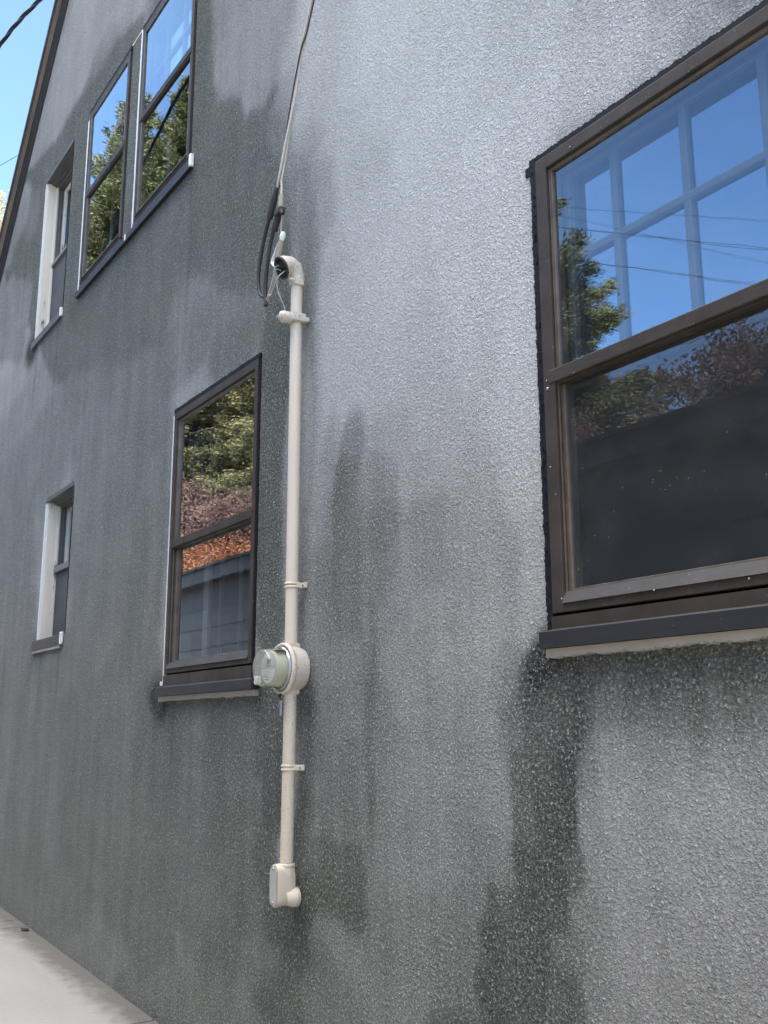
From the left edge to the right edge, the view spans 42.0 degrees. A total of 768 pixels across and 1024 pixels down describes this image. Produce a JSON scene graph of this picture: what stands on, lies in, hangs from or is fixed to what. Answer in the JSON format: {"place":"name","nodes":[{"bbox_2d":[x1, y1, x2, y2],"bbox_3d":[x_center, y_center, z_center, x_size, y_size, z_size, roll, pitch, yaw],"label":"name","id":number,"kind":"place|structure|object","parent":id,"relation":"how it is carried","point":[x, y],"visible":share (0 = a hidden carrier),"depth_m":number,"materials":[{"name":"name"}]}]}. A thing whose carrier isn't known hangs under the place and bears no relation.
{"place":"outdoors","nodes":[
{"label":"outdoors","id":0,"kind":"place"},
{"bbox_2d":[0,0,42,47],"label":"overhead cable","id":1,"kind":"object","parent":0,"point":[30,9],"visible":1,"depth_m":8.74,"materials":[{"name":"black rubber"}]},
{"bbox_2d":[0,0,54,224],"label":"sky","id":2,"kind":"structure","parent":0,"point":[21,53],"materials":[{"name":"blue"}]},
{"bbox_2d":[0,907,158,1023],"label":"sidewalk","id":3,"kind":"structure","parent":0,"point":[38,985],"depth_m":6.37,"materials":[{"name":"concrete"}]},
{"bbox_2d":[0,909,145,1022],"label":"grit","id":4,"kind":"object","parent":3,"relation":"on","point":[71,967],"visible":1,"depth_m":6.91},
{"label":"ground","id":5,"kind":"structure","parent":0,"visible":0},
{"bbox_2d":[0,189,9,228],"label":"yellow tree","id":6,"kind":"object","parent":5,"relation":"on","point":[2,208],"depth_m":33.95,"materials":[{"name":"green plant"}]},
{"bbox_2d":[0,0,767,1023],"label":"house","id":7,"kind":"structure","parent":5,"relation":"on","point":[526,244],"depth_m":4.72,"materials":[{"name":"paint"}]},
{"bbox_2d":[31,139,74,350],"bbox_3d":[-3.220,-2.651,10.063,0.268,1.882,1.037,8,-15,-33],"label":"window","id":8,"kind":"structure","parent":7,"relation":"in","point":[50,301],"depth_m":10.36,"materials":[{"name":"beige paint"}]},
{"bbox_2d":[31,481,74,653],"bbox_3d":[-2.771,0.512,8.711,0.268,1.402,0.920,8,-15,-33],"label":"window","id":9,"kind":"structure","parent":7,"relation":"in","point":[58,511],"depth_m":8.94,"materials":[{"name":"beige paint"}]},
{"bbox_2d":[75,31,141,298],"bbox_3d":[-2.372,-2.955,8.669,0.093,1.887,1.390,8,-15,-33],"label":"window","id":10,"kind":"structure","parent":7,"relation":"in","point":[108,125],"depth_m":8.71,"materials":[{"name":"glass"}]},
{"bbox_2d":[125,0,197,240],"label":"window","id":11,"kind":"structure","parent":7,"relation":"in","point":[168,41],"depth_m":7.89,"materials":[{"name":"glass"}]},
{"bbox_2d":[155,353,261,701],"bbox_3d":[-0.952,0.149,5.977,0.269,1.911,1.392,8,-15,-33],"label":"window","id":12,"kind":"structure","parent":7,"relation":"in","point":[214,495],"depth_m":6.10,"materials":[{"name":"brown metal"}]},
{"bbox_2d":[253,643,309,713],"bbox_3d":[-0.497,0.799,4.785,0.216,0.345,0.246,8,-15,-33],"label":"electric meter","id":13,"kind":"object","parent":7,"relation":"attached to","point":[285,668],"visible":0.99,"depth_m":4.74,"materials":[{"name":"paint"}]},
{"bbox_2d":[256,0,314,318],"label":"service cable","id":14,"kind":"object","parent":7,"relation":"attached to","point":[277,213],"visible":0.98,"depth_m":5.37,"materials":[{"name":"grey rubber"}]},
{"bbox_2d":[269,693,304,907],"bbox_3d":[-0.455,1.343,4.692,0.127,0.972,0.107,8,-15,-33],"label":"service conduit","id":15,"kind":"object","parent":7,"relation":"attached to","point":[284,890],"visible":1,"depth_m":4.66,"materials":[{"name":"paint"}]},
{"bbox_2d":[274,256,308,644],"bbox_3d":[-0.484,-0.348,5.046,0.180,2.028,0.131,8,-15,-33],"label":"service conduit","id":16,"kind":"object","parent":7,"relation":"attached to","point":[295,318],"visible":0.99,"depth_m":5.05,"materials":[{"name":"paint"}]},
{"bbox_2d":[525,0,767,658],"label":"window","id":17,"kind":"structure","parent":7,"relation":"in","point":[726,602],"depth_m":3.33,"materials":[{"name":"brown metal"}]}
]}

